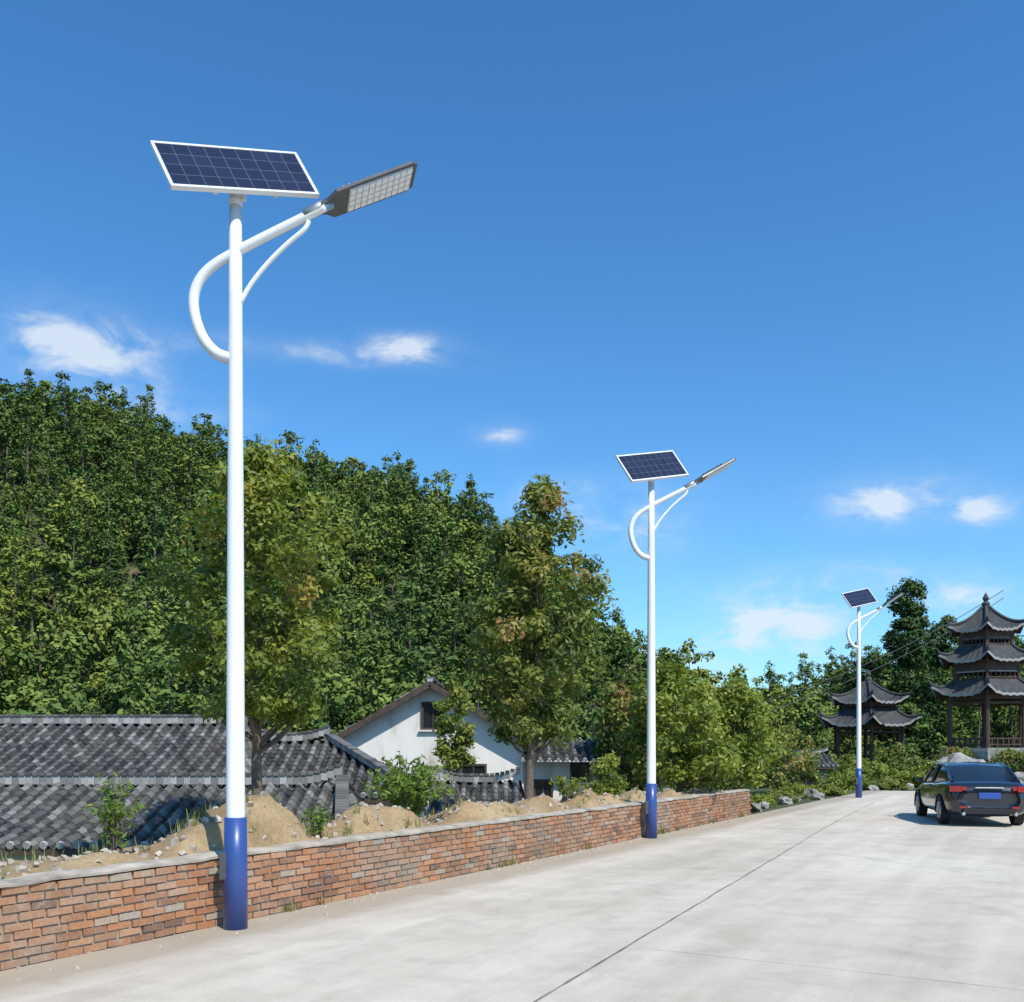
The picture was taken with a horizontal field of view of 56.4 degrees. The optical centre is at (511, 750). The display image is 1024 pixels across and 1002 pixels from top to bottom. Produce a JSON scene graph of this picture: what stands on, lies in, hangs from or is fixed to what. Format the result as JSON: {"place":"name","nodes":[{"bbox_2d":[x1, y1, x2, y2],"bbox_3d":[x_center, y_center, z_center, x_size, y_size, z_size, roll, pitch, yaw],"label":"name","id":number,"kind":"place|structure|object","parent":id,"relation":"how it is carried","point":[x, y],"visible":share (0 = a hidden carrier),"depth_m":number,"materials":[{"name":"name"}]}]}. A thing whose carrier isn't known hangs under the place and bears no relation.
{"place":"outdoors","nodes":[
{"label":"outdoors","id":0,"kind":"place"},
{"bbox_2d":[0,763,348,818],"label":"roof ridge","id":1,"kind":"structure","parent":0,"point":[341,792],"depth_m":16.82,"materials":[{"name":"grey tile"}]},
{"bbox_2d":[0,786,756,878],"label":"dirt bank","id":2,"kind":"structure","parent":0,"point":[275,819],"depth_m":10.97,"materials":[{"name":"beige soil"}]},
{"bbox_2d":[83,771,145,852],"bbox_3d":[-3.911,0.641,9.310,0.547,0.901,0.570,0,0,0],"label":"shrub","id":3,"kind":"object","parent":2,"relation":"on","point":[111,836],"visible":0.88,"depth_m":9.31,"materials":[{"name":"green plant"}]},
{"bbox_2d":[133,433,353,794],"bbox_3d":[-3.421,-1.396,12.800,2.651,5.700,3.208,0,0,0],"label":"broadleaf tree","id":4,"kind":"object","parent":2,"relation":"on","point":[263,556],"visible":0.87,"depth_m":12.39,"materials":[{"name":"green plant"}]},
{"bbox_2d":[299,803,332,837],"bbox_3d":[-2.437,0.881,11.873,0.442,0.466,0.406,0,0,-15],"label":"shrub","id":5,"kind":"object","parent":2,"relation":"on","point":[317,820],"visible":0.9,"depth_m":11.84,"materials":[{"name":"green plant"}]},
{"bbox_2d":[0,784,744,912],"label":"weeds","id":6,"kind":"object","parent":2,"relation":"on","point":[198,814],"visible":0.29,"depth_m":11.21,"materials":[{"name":"green plant"}]},
{"bbox_2d":[0,787,752,980],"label":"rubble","id":7,"kind":"object","parent":2,"relation":"on","point":[22,866],"visible":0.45,"depth_m":10.61,"materials":[{"name":"concrete"}]},
{"bbox_2d":[359,751,457,816],"bbox_3d":[-1.448,0.548,13.915,1.363,1.093,1.356,0,0,39],"label":"shrub","id":8,"kind":"object","parent":2,"relation":"on","point":[405,787],"visible":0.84,"depth_m":13.77,"materials":[{"name":"green plant"}]},
{"bbox_2d":[458,473,618,799],"bbox_3d":[0.535,-1.912,18.172,3.076,6.631,3.022,0,0,0],"label":"broadleaf tree","id":9,"kind":"object","parent":2,"relation":"on","point":[534,560],"visible":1,"depth_m":17.68,"materials":[{"name":"green plant"}]},
{"bbox_2d":[549,774,586,801],"bbox_3d":[1.039,0.694,18.041,0.712,0.536,0.720,0,0,44],"label":"shrub","id":10,"kind":"object","parent":2,"relation":"on","point":[563,790],"visible":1,"depth_m":17.97,"materials":[{"name":"green plant"}]},
{"bbox_2d":[580,751,631,794],"bbox_3d":[2.160,0.768,21.834,1.201,1.564,1.111,0,0,25],"label":"shrub","id":11,"kind":"object","parent":2,"relation":"on","point":[608,764],"visible":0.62,"depth_m":21.68,"materials":[{"name":"green plant"}]},
{"bbox_2d":[586,665,669,792],"bbox_3d":[3.178,-0.090,27.125,2.281,4.586,3.294,0,0,-22],"label":"broadleaf tree","id":12,"kind":"object","parent":2,"relation":"on","point":[615,696],"visible":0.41,"depth_m":26.66,"materials":[{"name":"green plant"}]},
{"bbox_2d":[612,658,742,792],"bbox_3d":[4.168,-0.342,24.154,3.220,3.891,3.440,0,0,0],"label":"broadleaf tree","id":13,"kind":"object","parent":2,"relation":"on","point":[680,750],"visible":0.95,"depth_m":23.51,"materials":[{"name":"green plant"}]},
{"bbox_2d":[426,677,442,685],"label":"roof ridge","id":14,"kind":"structure","parent":0,"point":[430,679],"depth_m":26.91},
{"bbox_2d":[433,767,519,781],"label":"roof ridge","id":15,"kind":"structure","parent":0,"point":[471,777],"depth_m":22.91,"materials":[{"name":"grey tile"}]},
{"bbox_2d":[0,790,1023,1001],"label":"road","id":16,"kind":"structure","parent":0,"point":[532,932],"depth_m":9.21,"materials":[{"name":"concrete"}]},
{"bbox_2d":[150,140,416,930],"bbox_3d":[-2.245,-2.209,9.525,2.556,7.918,0.681,0,0,-16],"label":"street lamp","id":17,"kind":"object","parent":16,"relation":"on","point":[237,174],"visible":1,"depth_m":9.37,"materials":[{"name":"white metal"}]},
{"bbox_2d":[219,852,225,879],"bbox_3d":[-2.825,1.130,9.376,0.070,0.260,0.090,0,0,0],"label":"access door","id":18,"kind":"structure","parent":17,"relation":"in","point":[222,856],"depth_m":9.33,"materials":[{"name":"grey metal"}]},
{"bbox_2d":[615,450,735,838],"bbox_3d":[3.275,-2.209,19.282,2.556,7.918,0.681,0,0,-16],"label":"street lamp","id":19,"kind":"object","parent":16,"relation":"on","point":[650,467],"visible":1,"depth_m":19.12,"materials":[{"name":"white metal"}]},
{"bbox_2d":[645,801,648,813],"bbox_3d":[2.695,1.130,19.133,0.070,0.260,0.090,0,0,0],"label":"access door","id":20,"kind":"structure","parent":19,"relation":"in","point":[646,802],"depth_m":19.09,"materials":[{"name":"metal"}]},
{"bbox_2d":[841,588,902,797],"bbox_3d":[13.440,-2.209,35.818,2.556,7.918,0.681,0,0,-16],"label":"street lamp","id":21,"kind":"object","parent":16,"relation":"on","point":[858,599],"visible":1,"depth_m":35.66,"materials":[{"name":"white metal"}]},
{"bbox_2d":[914,762,1023,824],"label":"parked car","id":22,"kind":"object","parent":16,"relation":"on","point":[945,791],"visible":1,"depth_m":22.27,"materials":[{"name":"paint"}]},
{"bbox_2d":[0,443,1023,814],"bbox_3d":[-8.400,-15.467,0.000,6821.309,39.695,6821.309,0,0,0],"label":"ground","id":23,"kind":"structure","parent":0,"point":[134,573],"depth_m":73.54,"materials":[{"name":"soil"}]},
{"bbox_2d":[0,845,131,861],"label":"walls","id":24,"kind":"structure","parent":23,"relation":"on","point":[18,857],"depth_m":14.75,"materials":[{"name":"white paint"}]},
{"bbox_2d":[0,839,100,856],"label":"eave timber","id":25,"kind":"object","parent":24,"relation":"attached to","point":[48,851],"visible":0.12,"depth_m":14.31,"materials":[{"name":"brown wood"}]},
{"bbox_2d":[0,781,362,850],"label":"roof tiles","id":26,"kind":"object","parent":24,"relation":"on","point":[40,815],"visible":0.48,"depth_m":15.97,"materials":[{"name":"grey tile"}]},
{"bbox_2d":[0,794,748,970],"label":"brick wall","id":27,"kind":"structure","parent":23,"relation":"on","point":[100,908],"depth_m":10.33,"materials":[{"name":"brown brick"}]},
{"bbox_2d":[0,789,749,887],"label":"coping","id":28,"kind":"object","parent":27,"relation":"on","point":[34,878],"visible":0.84,"depth_m":10.53,"materials":[{"name":"concrete"}]},
{"bbox_2d":[0,791,751,969],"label":"bricks","id":29,"kind":"object","parent":27,"relation":"attached to","point":[198,913],"visible":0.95,"depth_m":10.46,"materials":[{"name":"brown brick"}]},
{"bbox_2d":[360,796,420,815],"bbox_3d":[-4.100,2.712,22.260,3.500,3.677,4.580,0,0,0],"label":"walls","id":30,"kind":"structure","parent":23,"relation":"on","point":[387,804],"depth_m":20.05,"materials":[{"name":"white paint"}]},
{"bbox_2d":[247,739,433,797],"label":"roof tiles","id":31,"kind":"object","parent":30,"relation":"on","point":[296,756],"visible":0.34,"depth_m":21.35,"materials":[{"name":"grey tile"}]},
{"bbox_2d":[261,725,396,775],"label":"roof ridge","id":32,"kind":"structure","parent":31,"relation":"on","point":[355,752],"depth_m":22.00,"materials":[{"name":"tile"}]},
{"bbox_2d":[431,675,481,781],"bbox_3d":[-1.446,1.052,25.035,1.342,6.100,1.364,0,0,0],"label":"broadleaf tree","id":33,"kind":"object","parent":23,"relation":"on","point":[456,755],"visible":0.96,"depth_m":24.83,"materials":[{"name":"green plant"}]},
{"bbox_2d":[342,688,598,816],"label":"walls","id":34,"kind":"structure","parent":23,"relation":"on","point":[406,728],"depth_m":27.35,"materials":[{"name":"white paint"}]},
{"bbox_2d":[323,681,601,761],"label":"roof tiles","id":35,"kind":"object","parent":34,"relation":"on","point":[580,752],"visible":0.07,"depth_m":27.46,"materials":[{"name":"grey tile"}]},
{"bbox_2d":[337,682,518,737],"bbox_3d":[-2.310,-1.020,26.920,6.060,1.859,0.050,0,0,0],"label":"bargeboard","id":36,"kind":"object","parent":35,"relation":"attached to","point":[389,707],"visible":0.64,"depth_m":26.89,"materials":[{"name":"brown wood"}]},
{"bbox_2d":[0,368,1023,782],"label":"forest","id":37,"kind":"object","parent":23,"relation":"on","point":[114,652],"visible":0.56,"depth_m":69.13,"materials":[{"name":"green plant"}]},
{"bbox_2d":[665,679,767,790],"bbox_3d":[6.783,-0.123,32.887,4.099,4.653,3.855,0,0,0],"label":"broadleaf tree","id":38,"kind":"object","parent":23,"relation":"on","point":[728,786],"visible":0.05,"depth_m":32.48,"materials":[{"name":"green plant"}]},
{"bbox_2d":[701,676,786,789],"bbox_3d":[6.528,-0.136,27.512,2.681,4.078,2.676,0,0,0],"label":"broadleaf tree","id":39,"kind":"object","parent":23,"relation":"on","point":[751,748],"visible":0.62,"depth_m":27.17,"materials":[{"name":"green plant"}]},
{"bbox_2d":[749,791,776,808],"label":"shrub","id":40,"kind":"object","parent":23,"relation":"on","point":[758,799],"visible":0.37,"depth_m":30.79,"materials":[{"name":"green plant"}]},
{"bbox_2d":[746,723,802,787],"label":"shrub","id":41,"kind":"object","parent":23,"relation":"on","point":[797,753],"visible":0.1,"depth_m":45.40,"materials":[{"name":"green plant"}]},
{"bbox_2d":[760,787,803,804],"bbox_3d":[9.102,1.657,32.962,1.582,0.825,1.413,0,0,-18],"label":"shrub","id":42,"kind":"object","parent":23,"relation":"on","point":[775,794],"visible":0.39,"depth_m":32.74,"materials":[{"name":"green plant"}]},
{"bbox_2d":[751,743,832,791],"bbox_3d":[11.405,0.882,39.949,3.757,2.460,3.215,0,0,-26],"label":"shrub","id":43,"kind":"object","parent":23,"relation":"on","point":[805,764],"visible":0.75,"depth_m":39.26,"materials":[{"name":"green plant"}]},
{"bbox_2d":[765,722,829,776],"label":"shrub","id":44,"kind":"object","parent":23,"relation":"on","point":[788,731],"visible":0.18,"depth_m":55.75,"materials":[{"name":"green plant"}]},
{"bbox_2d":[777,782,824,798],"bbox_3d":[10.832,1.589,36.008,1.759,0.885,1.640,0,0,0],"label":"shrub","id":45,"kind":"object","parent":23,"relation":"on","point":[800,788],"visible":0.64,"depth_m":35.68,"materials":[{"name":"green plant"}]},
{"bbox_2d":[768,747,838,784],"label":"tiled shed","id":46,"kind":"structure","parent":23,"relation":"on","point":[826,762],"depth_m":49.25,"materials":[{"name":"tile"}]},
{"bbox_2d":[749,785,879,811],"bbox_3d":[11.145,1.673,35.194,1.241,0.574,17.050,0,0,32],"label":"rock border","id":47,"kind":"object","parent":23,"relation":"on","point":[814,794],"visible":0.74,"depth_m":33.47,"materials":[{"name":"grey stone"}]},
{"bbox_2d":[807,782,848,795],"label":"shrub","id":48,"kind":"object","parent":23,"relation":"on","point":[826,788],"visible":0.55,"depth_m":37.63,"materials":[{"name":"green plant"}]},
{"bbox_2d":[822,768,871,789],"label":"shrub","id":49,"kind":"object","parent":23,"relation":"on","point":[846,780],"visible":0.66,"depth_m":43.57,"materials":[{"name":"green plant"}]},
{"bbox_2d":[827,753,868,778],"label":"shrub","id":50,"kind":"object","parent":23,"relation":"on","point":[849,765],"visible":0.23,"depth_m":51.39,"materials":[{"name":"green plant"}]},
{"bbox_2d":[835,645,893,759],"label":"pine tree","id":51,"kind":"object","parent":23,"relation":"on","point":[877,663],"visible":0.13,"depth_m":79.69,"materials":[{"name":"green plant"}]},
{"bbox_2d":[817,670,923,773],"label":"pavilion","id":52,"kind":"structure","parent":23,"relation":"on","point":[880,710],"depth_m":58.63,"materials":[{"name":"tile"}]},
{"bbox_2d":[861,759,904,783],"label":"shrub","id":53,"kind":"object","parent":23,"relation":"on","point":[872,771],"visible":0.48,"depth_m":45.59,"materials":[{"name":"green plant"}]},
{"bbox_2d":[851,742,922,772],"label":"shrub","id":54,"kind":"object","parent":23,"relation":"on","point":[900,762],"visible":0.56,"depth_m":48.60,"materials":[{"name":"green plant"}]},
{"bbox_2d":[864,776,910,790],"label":"shrub","id":55,"kind":"object","parent":23,"relation":"on","point":[883,783],"visible":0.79,"depth_m":43.06,"materials":[{"name":"green plant"}]},
{"bbox_2d":[867,576,955,761],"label":"pine tree","id":56,"kind":"object","parent":23,"relation":"on","point":[912,622],"visible":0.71,"depth_m":73.11,"materials":[{"name":"green plant"}]},
{"bbox_2d":[897,770,925,787],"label":"shrub","id":57,"kind":"object","parent":23,"relation":"on","point":[909,776],"visible":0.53,"depth_m":45.10,"materials":[{"name":"green plant"}]},
{"bbox_2d":[902,758,941,778],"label":"shrub","id":58,"kind":"object","parent":23,"relation":"on","point":[924,764],"visible":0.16,"depth_m":46.45,"materials":[{"name":"green plant"}]},
{"bbox_2d":[930,746,973,760],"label":"shrub","id":59,"kind":"object","parent":23,"relation":"on","point":[949,751],"visible":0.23,"depth_m":49.86,"materials":[{"name":"green plant"}]},
{"bbox_2d":[913,614,993,743],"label":"pine tree","id":60,"kind":"object","parent":23,"relation":"on","point":[944,646],"visible":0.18,"depth_m":77.31,"materials":[{"name":"green plant"}]},
{"bbox_2d":[907,752,1023,788],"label":"rockery","id":61,"kind":"object","parent":23,"relation":"on","point":[958,757],"visible":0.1,"depth_m":46.99,"materials":[{"name":"grey stone"}]},
{"bbox_2d":[929,593,1023,762],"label":"pavilion","id":62,"kind":"structure","parent":23,"relation":"on","point":[997,652],"depth_m":50.79,"materials":[{"name":"tile"}]},
{"bbox_2d":[984,747,1023,771],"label":"shrub","id":63,"kind":"object","parent":23,"relation":"on","point":[1008,756],"visible":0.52,"depth_m":46.82,"materials":[{"name":"green plant"}]},
{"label":"walls","id":64,"kind":"object","parent":23,"relation":"on","visible":0},
{"bbox_2d":[0,721,251,786],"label":"roof tiles","id":65,"kind":"object","parent":64,"relation":"on","point":[64,747],"visible":0.57,"depth_m":20.23,"materials":[{"name":"grey tile"}]},
{"bbox_2d":[0,714,248,771],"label":"roof ridge","id":66,"kind":"structure","parent":65,"relation":"on","point":[101,718],"depth_m":21.32,"materials":[{"name":"tile"}]},
{"bbox_2d":[361,796,397,802],"bbox_3d":[-4.100,0.951,19.850,4.400,0.255,0.482,0,0,0],"label":"eave timber","id":67,"kind":"object","parent":64,"relation":"attached to","point":[366,799],"visible":0.08,"depth_m":19.61,"materials":[{"name":"brown wood"}]},
{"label":"walls","id":68,"kind":"object","parent":23,"relation":"on","visible":0},
{"bbox_2d":[424,779,523,815],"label":"roof tiles","id":69,"kind":"object","parent":68,"relation":"on","point":[510,791],"visible":0.58,"depth_m":22.51,"materials":[{"name":"grey tile"}]},
{"bbox_2d":[0,0,1023,699],"label":"sky","id":70,"kind":"structure","parent":0,"point":[784,239],"materials":[{"name":"blue"}]},
{"bbox_2d":[761,590,1002,711],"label":"power line","id":71,"kind":"object","parent":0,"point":[872,661],"visible":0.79,"depth_m":51.32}
]}

